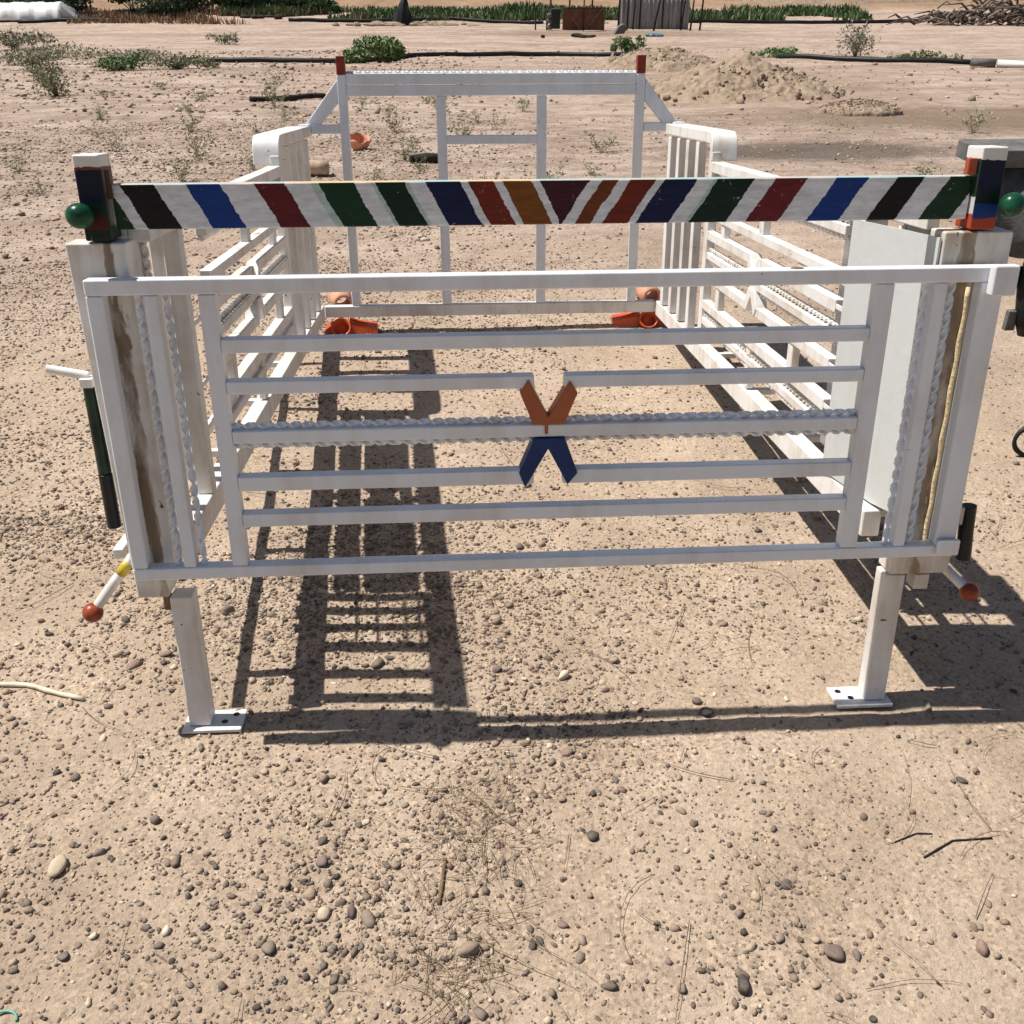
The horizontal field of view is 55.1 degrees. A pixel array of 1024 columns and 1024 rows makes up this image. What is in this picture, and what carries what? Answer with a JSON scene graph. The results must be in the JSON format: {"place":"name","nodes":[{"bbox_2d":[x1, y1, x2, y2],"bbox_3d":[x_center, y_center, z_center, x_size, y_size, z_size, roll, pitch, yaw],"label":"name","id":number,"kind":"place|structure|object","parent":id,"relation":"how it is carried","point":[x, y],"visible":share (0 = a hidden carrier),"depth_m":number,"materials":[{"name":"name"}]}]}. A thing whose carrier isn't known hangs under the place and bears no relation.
{"place":"outdoors","nodes":[
{"label":"outdoors","id":0,"kind":"place"},
{"bbox_2d":[66,2,362,23],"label":"dry grass","id":1,"kind":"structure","parent":0,"point":[202,12],"depth_m":41.00,"materials":[{"name":"plant"}]},
{"bbox_2d":[0,0,1023,1023],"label":"ground","id":2,"kind":"structure","parent":0,"point":[960,879],"depth_m":2.29,"materials":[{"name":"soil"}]},
{"bbox_2d":[0,1009,17,1021],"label":"plastic ring","id":3,"kind":"object","parent":2,"relation":"on","point":[12,1012],"visible":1,"depth_m":1.57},
{"bbox_2d":[0,152,40,171],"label":"weed","id":4,"kind":"object","parent":2,"relation":"on","point":[15,162],"visible":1,"depth_m":6.78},
{"bbox_2d":[0,24,58,49],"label":"weed patch","id":5,"kind":"object","parent":2,"relation":"on","point":[16,41],"visible":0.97,"depth_m":21.70,"materials":[{"name":"plant"}]},
{"bbox_2d":[12,177,58,193],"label":"weed","id":6,"kind":"object","parent":2,"relation":"on","point":[38,186],"visible":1,"depth_m":6.18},
{"bbox_2d":[0,45,77,65],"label":"weed patch","id":7,"kind":"object","parent":2,"relation":"on","point":[36,58],"visible":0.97,"depth_m":16.86,"materials":[{"name":"plant"}]},
{"bbox_2d":[13,62,65,76],"bbox_3d":[-6.924,-6.473,14.371,0.808,0.211,0.772,-2,31,-3],"label":"weed patch","id":8,"kind":"object","parent":2,"relation":"on","point":[29,69],"visible":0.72,"depth_m":14.38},
{"bbox_2d":[0,1,80,19],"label":"plastic tunnel","id":9,"kind":"structure","parent":2,"relation":"on","point":[26,10],"depth_m":40.47,"materials":[{"name":"plastic"}]},
{"bbox_2d":[0,682,84,700],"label":"wood stick","id":10,"kind":"object","parent":2,"relation":"on","point":[41,688],"visible":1,"depth_m":2.23,"materials":[{"name":"wood"}]},
{"bbox_2d":[0,0,93,10],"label":"hedge bush","id":11,"kind":"object","parent":2,"relation":"on","point":[82,4],"visible":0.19,"depth_m":42.08,"materials":[{"name":"green plant"}]},
{"bbox_2d":[27,67,76,97],"bbox_3d":[-5.414,-5.062,11.553,0.574,0.345,0.550,-2,31,-3],"label":"weed patch","id":12,"kind":"object","parent":2,"relation":"on","point":[50,84],"visible":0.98,"depth_m":11.55,"materials":[{"name":"plant"}]},
{"bbox_2d":[0,40,113,58],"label":"weed patch","id":13,"kind":"object","parent":2,"relation":"on","point":[63,49],"visible":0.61,"depth_m":18.97,"materials":[{"name":"plant"}]},
{"bbox_2d":[47,854,66,876],"bbox_3d":[-0.838,0.652,1.808,0.030,0.019,0.048,-2,31,-3],"label":"stone","id":14,"kind":"object","parent":2,"relation":"on","point":[57,865],"visible":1,"depth_m":1.80,"materials":[{"name":"stone"}]},
{"bbox_2d":[80,120,108,136],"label":"weed","id":15,"kind":"object","parent":2,"relation":"on","point":[88,129],"visible":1,"depth_m":8.14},
{"bbox_2d":[81,101,118,119],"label":"weed","id":16,"kind":"object","parent":2,"relation":"on","point":[101,113],"visible":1,"depth_m":9.41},
{"bbox_2d":[95,89,112,99],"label":"weed","id":17,"kind":"object","parent":2,"relation":"on","point":[105,94],"visible":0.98,"depth_m":10.94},
{"bbox_2d":[17,15,205,22],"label":"irrigation pipe","id":18,"kind":"object","parent":2,"relation":"on","point":[43,20],"visible":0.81,"depth_m":40.46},
{"bbox_2d":[89,132,134,149],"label":"weed","id":19,"kind":"object","parent":2,"relation":"on","point":[118,145],"visible":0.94,"depth_m":7.48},
{"bbox_2d":[60,45,166,60],"bbox_3d":[-7.236,-8.568,18.386,1.990,0.268,1.752,-26,40,-36],"label":"weed patch","id":20,"kind":"object","parent":2,"relation":"on","point":[142,52],"visible":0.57,"depth_m":18.37,"materials":[{"name":"plant"}]},
{"bbox_2d":[76,50,152,70],"bbox_3d":[-6.190,-7.072,15.443,1.045,0.294,1.043,11,33,18],"label":"weed patch","id":21,"kind":"object","parent":2,"relation":"on","point":[116,63],"visible":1,"depth_m":15.40,"materials":[{"name":"green plant"}]},
{"bbox_2d":[37,0,200,11],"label":"hedge bush","id":22,"kind":"object","parent":2,"relation":"on","point":[131,8],"visible":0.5,"depth_m":41.91,"materials":[{"name":"green plant"}]},
{"bbox_2d":[146,76,175,87],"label":"weed","id":23,"kind":"object","parent":2,"relation":"on","point":[157,85],"visible":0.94,"depth_m":12.74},
{"bbox_2d":[119,46,221,68],"bbox_3d":[-5.502,-7.284,15.835,1.698,0.317,1.173,-16,35,-25],"label":"weed patch","id":24,"kind":"object","parent":2,"relation":"on","point":[184,61],"visible":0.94,"depth_m":15.81,"materials":[{"name":"plant"}]},
{"bbox_2d":[132,0,215,15],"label":"hedge bush","id":25,"kind":"object","parent":2,"relation":"on","point":[167,5],"visible":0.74,"depth_m":41.25,"materials":[{"name":"green plant"}]},
{"bbox_2d":[152,149,205,182],"bbox_3d":[-2.184,-2.266,6.449,0.368,0.220,0.330,-1,31,-2],"label":"weed","id":26,"kind":"object","parent":2,"relation":"on","point":[183,169],"visible":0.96,"depth_m":6.47,"materials":[{"name":"plant"}]},
{"bbox_2d":[174,113,204,131],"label":"weed","id":27,"kind":"object","parent":2,"relation":"on","point":[191,127],"visible":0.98,"depth_m":8.45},
{"bbox_2d":[174,101,206,115],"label":"weed","id":28,"kind":"object","parent":2,"relation":"on","point":[188,108],"visible":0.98,"depth_m":9.56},
{"bbox_2d":[166,127,217,156],"bbox_3d":[-2.355,-2.756,7.279,0.429,0.240,0.415,20,36,29],"label":"weed","id":29,"kind":"object","parent":2,"relation":"on","point":[196,146],"visible":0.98,"depth_m":7.28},
{"bbox_2d":[190,90,216,100],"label":"weed","id":30,"kind":"object","parent":2,"relation":"on","point":[200,98],"visible":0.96,"depth_m":10.82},
{"bbox_2d":[205,31,241,43],"bbox_3d":[-7.079,-11.640,24.114,0.884,0.348,0.838,-8,32,-13],"label":"weed patch","id":31,"kind":"object","parent":2,"relation":"on","point":[234,38],"visible":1,"depth_m":24.02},
{"bbox_2d":[221,605,234,614],"bbox_3d":[-0.720,0.247,2.485,0.035,0.024,0.024,-16,35,-25],"label":"stone","id":32,"kind":"object","parent":2,"relation":"on","point":[227,609],"visible":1,"depth_m":2.48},
{"bbox_2d":[213,0,271,6],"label":"hedge bush","id":33,"kind":"object","parent":2,"relation":"on","point":[239,2],"visible":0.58,"depth_m":42.39,"materials":[{"name":"green plant"}]},
{"bbox_2d":[235,150,255,169],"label":"weed","id":34,"kind":"object","parent":2,"relation":"on","point":[251,161],"visible":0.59,"depth_m":6.83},
{"bbox_2d":[244,122,270,133],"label":"weed","id":35,"kind":"object","parent":2,"relation":"on","point":[256,130],"visible":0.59,"depth_m":7.99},
{"bbox_2d":[239,14,281,18],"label":"pipe","id":36,"kind":"object","parent":2,"relation":"on","point":[255,16],"visible":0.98,"depth_m":41.48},
{"bbox_2d":[255,72,290,90],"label":"weed","id":37,"kind":"object","parent":2,"relation":"on","point":[275,77],"visible":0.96,"depth_m":12.50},
{"bbox_2d":[254,83,300,106],"bbox_3d":[-2.519,-4.391,10.350,0.546,0.243,0.503,-14,34,-22],"label":"weed","id":38,"kind":"object","parent":2,"relation":"on","point":[275,100],"visible":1,"depth_m":10.32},
{"bbox_2d":[249,93,325,101],"bbox_3d":[-2.504,-4.669,11.050,0.970,0.113,0.105,-25,39,-35],"label":"stick","id":39,"kind":"object","parent":2,"relation":"on","point":[291,97],"visible":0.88,"depth_m":11.03,"materials":[{"name":"wood"}]},
{"bbox_2d":[266,104,308,119],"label":"weed","id":40,"kind":"object","parent":2,"relation":"on","point":[284,112],"visible":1,"depth_m":9.19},
{"bbox_2d":[270,0,340,12],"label":"hedge bush","id":41,"kind":"object","parent":2,"relation":"on","point":[331,4],"visible":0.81,"depth_m":42.20,"materials":[{"name":"green plant"}]},
{"bbox_2d":[310,160,329,174],"bbox_3d":[-1.416,-2.352,6.700,0.330,0.097,0.114,-2,31,-3],"label":"log","id":42,"kind":"object","parent":2,"relation":"on","point":[318,167],"visible":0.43,"depth_m":6.66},
{"bbox_2d":[327,292,351,304],"bbox_3d":[-0.765,-0.955,4.394,0.108,0.104,0.150,-9,32,-15],"label":"clay pipe","id":43,"kind":"object","parent":2,"relation":"on","point":[333,298],"visible":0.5,"depth_m":4.34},
{"bbox_2d":[324,317,377,334],"bbox_3d":[-0.684,-0.780,4.159,0.225,0.095,0.104,-2,31,-3],"label":"drain fitting","id":44,"kind":"object","parent":2,"relation":"on","point":[346,326],"visible":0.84,"depth_m":4.16,"materials":[{"name":"orange plastic"}]},
{"bbox_2d":[350,132,369,149],"bbox_3d":[-1.177,-2.842,7.536,0.170,0.119,0.170,29,26,26],"label":"clay pot","id":45,"kind":"object","parent":2,"relation":"on","point":[360,141],"visible":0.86,"depth_m":7.55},
{"bbox_2d":[348,96,374,108],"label":"weed","id":46,"kind":"object","parent":2,"relation":"on","point":[362,102],"visible":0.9,"depth_m":10.51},
{"bbox_2d":[342,34,406,63],"bbox_3d":[-2.416,-8.125,17.265,1.120,0.511,0.896,-2,31,-3],"label":"bush","id":47,"kind":"object","parent":2,"relation":"on","point":[383,49],"visible":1,"depth_m":17.18,"materials":[{"name":"green plant"}]},
{"bbox_2d":[354,163,400,180],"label":"weed","id":48,"kind":"object","parent":2,"relation":"on","point":[376,174],"visible":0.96,"depth_m":6.55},
{"bbox_2d":[366,101,406,116],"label":"weed","id":49,"kind":"object","parent":2,"relation":"on","point":[388,111],"visible":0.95,"depth_m":9.51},
{"bbox_2d":[377,113,408,131],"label":"weed","id":50,"kind":"object","parent":2,"relation":"on","point":[392,126],"visible":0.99,"depth_m":8.45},
{"bbox_2d":[391,0,412,25],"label":"dark cone","id":51,"kind":"object","parent":2,"relation":"on","point":[402,14],"visible":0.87,"depth_m":39.17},
{"bbox_2d":[383,139,423,160],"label":"weed","id":52,"kind":"object","parent":2,"relation":"on","point":[406,152],"visible":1,"depth_m":7.13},
{"bbox_2d":[332,20,480,25],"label":"mud clods","id":53,"kind":"object","parent":2,"relation":"on","point":[412,23],"visible":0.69,"depth_m":38.91,"materials":[{"name":"soil"}]},
{"bbox_2d":[399,135,425,148],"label":"weed","id":54,"kind":"object","parent":2,"relation":"on","point":[412,143],"visible":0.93,"depth_m":7.62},
{"bbox_2d":[199,51,628,63],"bbox_3d":[-1.551,-8.622,18.590,8.592,0.262,1.556,-10,33,-17],"label":"irrigation pipe","id":55,"kind":"object","parent":2,"relation":"on","point":[372,59],"visible":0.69,"depth_m":19.14,"materials":[{"name":"plastic"}]},
{"bbox_2d":[288,16,543,23],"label":"irrigation pipe","id":56,"kind":"object","parent":2,"relation":"on","point":[414,19],"visible":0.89,"depth_m":41.01,"materials":[{"name":"plastic"}]},
{"bbox_2d":[410,155,432,170],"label":"weed","id":57,"kind":"object","parent":2,"relation":"on","point":[419,165],"visible":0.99,"depth_m":6.83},
{"bbox_2d":[409,153,437,162],"bbox_3d":[-0.612,-2.565,7.100,0.264,0.070,0.075,-2,31,-3],"label":"charred stub","id":58,"kind":"object","parent":2,"relation":"on","point":[432,157],"visible":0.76,"depth_m":7.07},
{"bbox_2d":[418,96,457,109],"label":"weed","id":59,"kind":"object","parent":2,"relation":"on","point":[426,100],"visible":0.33,"depth_m":9.76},
{"bbox_2d":[437,857,446,904],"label":"twig","id":60,"kind":"object","parent":2,"relation":"on","point":[441,886],"visible":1,"depth_m":1.78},
{"bbox_2d":[458,941,479,957],"bbox_3d":[-0.073,0.742,1.665,0.038,0.024,0.027,-2,31,-3],"label":"stone","id":61,"kind":"object","parent":2,"relation":"on","point":[468,948],"visible":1,"depth_m":1.66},
{"bbox_2d":[447,110,493,134],"bbox_3d":[-0.389,-3.161,8.020,0.440,0.246,0.425,22,37,31],"label":"weed","id":62,"kind":"object","parent":2,"relation":"on","point":[463,131],"visible":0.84,"depth_m":8.04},
{"bbox_2d":[456,108,493,122],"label":"weed","id":63,"kind":"object","parent":2,"relation":"on","point":[478,116],"visible":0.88,"depth_m":9.03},
{"bbox_2d":[467,172,505,179],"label":"weed","id":64,"kind":"object","parent":2,"relation":"on","point":[488,178],"visible":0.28,"depth_m":6.35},
{"bbox_2d":[487,113,507,129],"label":"weed","id":65,"kind":"object","parent":2,"relation":"on","point":[491,124],"visible":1,"depth_m":8.61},
{"bbox_2d":[6,429,1023,1023],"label":"dry stalk litter","id":66,"kind":"object","parent":2,"relation":"on","point":[484,803],"visible":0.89,"depth_m":1.84,"materials":[{"name":"plant"}]},
{"bbox_2d":[509,95,530,111],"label":"weed","id":67,"kind":"object","parent":2,"relation":"on","point":[521,101],"visible":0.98,"depth_m":10.13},
{"bbox_2d":[45,55,1023,733],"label":"truck rack","id":68,"kind":"object","parent":2,"relation":"on","point":[889,415],"visible":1,"depth_m":1.88,"materials":[{"name":"white paint"}]},
{"bbox_2d":[217,0,873,20],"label":"grass strip","id":69,"kind":"object","parent":2,"relation":"on","point":[526,11],"depth_m":42.21,"materials":[{"name":"plant"}]},
{"bbox_2d":[535,0,560,29],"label":"pump engine","id":70,"kind":"object","parent":2,"relation":"on","point":[553,17],"visible":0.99,"depth_m":33.23,"materials":[{"name":"metal"}]},
{"bbox_2d":[535,166,565,178],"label":"weed","id":71,"kind":"object","parent":2,"relation":"on","point":[549,176],"visible":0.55,"depth_m":6.45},
{"bbox_2d":[558,670,568,679],"bbox_3d":[0.119,0.377,2.263,0.026,0.022,0.023,-2,31,-3],"label":"stone","id":72,"kind":"object","parent":2,"relation":"on","point":[564,674],"visible":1,"depth_m":2.26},
{"bbox_2d":[541,33,595,37],"bbox_3d":[1.576,-13.251,27.314,1.570,0.125,0.630,-2,31,-3],"label":"scrap heap","id":73,"kind":"object","parent":2,"relation":"on","point":[578,35],"visible":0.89,"depth_m":27.20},
{"bbox_2d":[562,0,604,30],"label":"rusty gate","id":74,"kind":"structure","parent":2,"relation":"on","point":[583,18],"depth_m":32.44,"materials":[{"name":"metal"}]},
{"bbox_2d":[580,162,602,174],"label":"weed","id":75,"kind":"object","parent":2,"relation":"on","point":[591,171],"visible":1,"depth_m":6.72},
{"bbox_2d":[584,131,619,151],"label":"weed","id":76,"kind":"object","parent":2,"relation":"on","point":[604,145],"visible":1,"depth_m":7.50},
{"bbox_2d":[617,0,620,25],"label":"pole","id":77,"kind":"object","parent":2,"relation":"on","point":[619,13],"visible":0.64,"depth_m":32.32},
{"bbox_2d":[613,23,626,33],"bbox_3d":[3.331,-14.841,30.139,0.397,0.291,0.240,-2,31,-3],"label":"stone block","id":78,"kind":"object","parent":2,"relation":"on","point":[621,28],"depth_m":30.05,"materials":[{"name":"grey stone"}]},
{"bbox_2d":[626,0,629,29],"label":"pole","id":79,"kind":"object","parent":2,"relation":"on","point":[627,14],"visible":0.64,"depth_m":32.63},
{"bbox_2d":[610,34,646,51],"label":"bush","id":80,"kind":"object","parent":2,"relation":"on","point":[626,44],"visible":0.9,"depth_m":20.06,"materials":[{"name":"green plant"}]},
{"bbox_2d":[632,0,635,29],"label":"pole","id":81,"kind":"object","parent":2,"relation":"on","point":[634,15],"visible":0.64,"depth_m":33.83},
{"bbox_2d":[611,311,664,327],"bbox_3d":[0.547,-0.828,4.226,0.225,0.095,0.104,-2,31,-3],"label":"drain fitting","id":82,"kind":"object","parent":2,"relation":"on","point":[642,319],"visible":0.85,"depth_m":4.22,"materials":[{"name":"orange plastic"}]},
{"bbox_2d":[636,287,659,303],"bbox_3d":[0.623,-1.006,4.483,0.108,0.104,0.150,-5,32,-8],"label":"clay pipe","id":83,"kind":"object","parent":2,"relation":"on","point":[647,293],"visible":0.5,"depth_m":4.44,"materials":[{"name":"ceramic"}]},
{"bbox_2d":[619,0,689,29],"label":"sheet fence","id":84,"kind":"object","parent":2,"relation":"on","point":[670,12],"visible":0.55,"depth_m":34.48,"materials":[{"name":"metal"}]},
{"bbox_2d":[645,33,663,36],"bbox_3d":[3.963,-13.265,27.309,0.433,0.128,0.371,-21,37,-31],"label":"plastic sheet","id":85,"kind":"object","parent":2,"relation":"on","point":[654,35],"visible":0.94,"depth_m":27.23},
{"bbox_2d":[591,45,721,71],"bbox_3d":[2.472,-7.437,16.179,2.875,0.484,2.500,-2,31,-3],"label":"dirt mound","id":86,"kind":"object","parent":2,"relation":"on","point":[665,58],"visible":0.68,"depth_m":15.73,"materials":[{"name":"soil"}]},
{"bbox_2d":[653,0,660,30],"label":"pole","id":87,"kind":"object","parent":2,"relation":"on","point":[656,15],"visible":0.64,"depth_m":32.33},
{"bbox_2d":[680,0,685,29],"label":"pole","id":88,"kind":"object","parent":2,"relation":"on","point":[682,15],"visible":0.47,"depth_m":32.65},
{"bbox_2d":[689,0,694,30],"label":"pole","id":89,"kind":"object","parent":2,"relation":"on","point":[692,16],"visible":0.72,"depth_m":32.41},
{"bbox_2d":[692,697,701,704],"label":"stone","id":90,"kind":"object","parent":2,"relation":"on","point":[696,700],"visible":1,"depth_m":2.20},
{"bbox_2d":[699,0,703,29],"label":"pole","id":91,"kind":"object","parent":2,"relation":"on","point":[701,15],"visible":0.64,"depth_m":32.59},
{"bbox_2d":[700,707,713,715],"bbox_3d":[0.432,0.442,2.169,0.031,0.018,0.024,-2,31,-3],"label":"stone","id":92,"kind":"object","parent":2,"relation":"on","point":[706,711],"visible":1,"depth_m":2.16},
{"bbox_2d":[738,974,749,995],"bbox_3d":[0.379,0.777,1.613,0.020,0.023,0.034,-2,31,-3],"label":"stone","id":93,"kind":"object","parent":2,"relation":"on","point":[743,986],"visible":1,"depth_m":1.60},
{"bbox_2d":[651,52,852,103],"bbox_3d":[2.765,-5.171,11.716,3.250,0.594,2.750,-2,31,-3],"label":"dirt mound","id":94,"kind":"object","parent":2,"relation":"on","point":[743,78],"visible":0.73,"depth_m":11.24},
{"bbox_2d":[750,46,801,57],"bbox_3d":[5.063,-8.779,18.712,0.943,0.209,0.767,20,37,30],"label":"weed patch","id":95,"kind":"object","parent":2,"relation":"on","point":[776,50],"visible":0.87,"depth_m":18.61,"materials":[{"name":"green plant"}]},
{"bbox_2d":[689,19,918,23],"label":"irrigation pipe","id":96,"kind":"object","parent":2,"relation":"on","point":[793,21],"visible":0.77,"depth_m":41.56,"materials":[{"name":"plastic"}]},
{"bbox_2d":[823,944,844,960],"bbox_3d":[0.546,0.748,1.665,0.036,0.019,0.029,-2,31,-3],"label":"stone","id":97,"kind":"object","parent":2,"relation":"on","point":[835,951],"visible":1,"depth_m":1.66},
{"bbox_2d":[717,0,964,3],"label":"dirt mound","id":98,"kind":"object","parent":2,"relation":"on","point":[829,1],"visible":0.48,"depth_m":45.48,"materials":[{"name":"soil"}]},
{"bbox_2d":[832,20,883,56],"bbox_3d":[6.489,-8.893,18.476,0.893,0.643,0.920,-2,31,-3],"label":"shrub","id":99,"kind":"object","parent":2,"relation":"on","point":[854,46],"visible":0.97,"depth_m":18.44,"materials":[{"name":"plant"}]},
{"bbox_2d":[816,96,902,116],"bbox_3d":[3.492,-4.056,9.865,1.050,0.243,0.750,-2,31,-3],"label":"dirt mound","id":100,"kind":"object","parent":2,"relation":"on","point":[854,107],"visible":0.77,"depth_m":9.71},
{"bbox_2d":[776,54,970,64],"bbox_3d":[6.349,-7.983,17.334,3.550,0.214,0.351,19,36,28],"label":"irrigation pipe","id":101,"kind":"object","parent":2,"relation":"on","point":[877,59],"visible":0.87,"depth_m":17.19,"materials":[{"name":"plastic"}]},
{"bbox_2d":[894,832,931,842],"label":"twig","id":102,"kind":"object","parent":2,"relation":"on","point":[908,836],"visible":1,"depth_m":1.88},
{"bbox_2d":[907,162,940,174],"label":"weed","id":103,"kind":"object","parent":2,"relation":"on","point":[925,170],"visible":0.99,"depth_m":6.75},
{"bbox_2d":[886,49,964,58],"bbox_3d":[7.097,-8.003,17.242,1.439,0.238,1.136,20,36,29],"label":"weed patch","id":104,"kind":"object","parent":2,"relation":"on","point":[921,54],"visible":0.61,"depth_m":17.23,"materials":[{"name":"plant"}]},
{"bbox_2d":[886,0,1023,25],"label":"branch heap","id":105,"kind":"object","parent":2,"relation":"on","point":[1015,14],"visible":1,"depth_m":38.48,"materials":[{"name":"wood"}]},
{"bbox_2d":[923,837,992,857],"bbox_3d":[0.841,0.630,1.861,0.156,0.006,0.020,-9,32,-15],"label":"twig","id":106,"kind":"object","parent":2,"relation":"on","point":[938,848],"visible":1,"depth_m":1.87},
{"bbox_2d":[945,108,1003,132],"bbox_3d":[3.956,-3.308,8.319,0.473,0.210,0.436,-13,33,-20],"label":"weed","id":107,"kind":"object","parent":2,"relation":"on","point":[976,120],"visible":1,"depth_m":8.35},
{"bbox_2d":[976,939,988,956],"bbox_3d":[0.800,0.742,1.672,0.023,0.022,0.023,-26,40,-36],"label":"stone","id":108,"kind":"object","parent":2,"relation":"on","point":[982,948],"visible":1,"depth_m":1.67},
{"bbox_2d":[955,139,1023,336],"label":"covered stand","id":109,"kind":"object","parent":2,"relation":"on","point":[1013,179],"visible":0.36,"depth_m":2.74,"materials":[{"name":"grey fabric"}]},
{"bbox_2d":[970,58,1023,67],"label":"white pipe","id":110,"kind":"object","parent":2,"relation":"on","point":[983,62],"visible":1,"depth_m":16.05,"materials":[{"name":"plastic"}]},
{"bbox_2d":[1012,426,1023,456],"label":"cable loop","id":111,"kind":"object","parent":2,"relation":"on","point":[1016,449],"visible":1,"depth_m":3.19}
]}

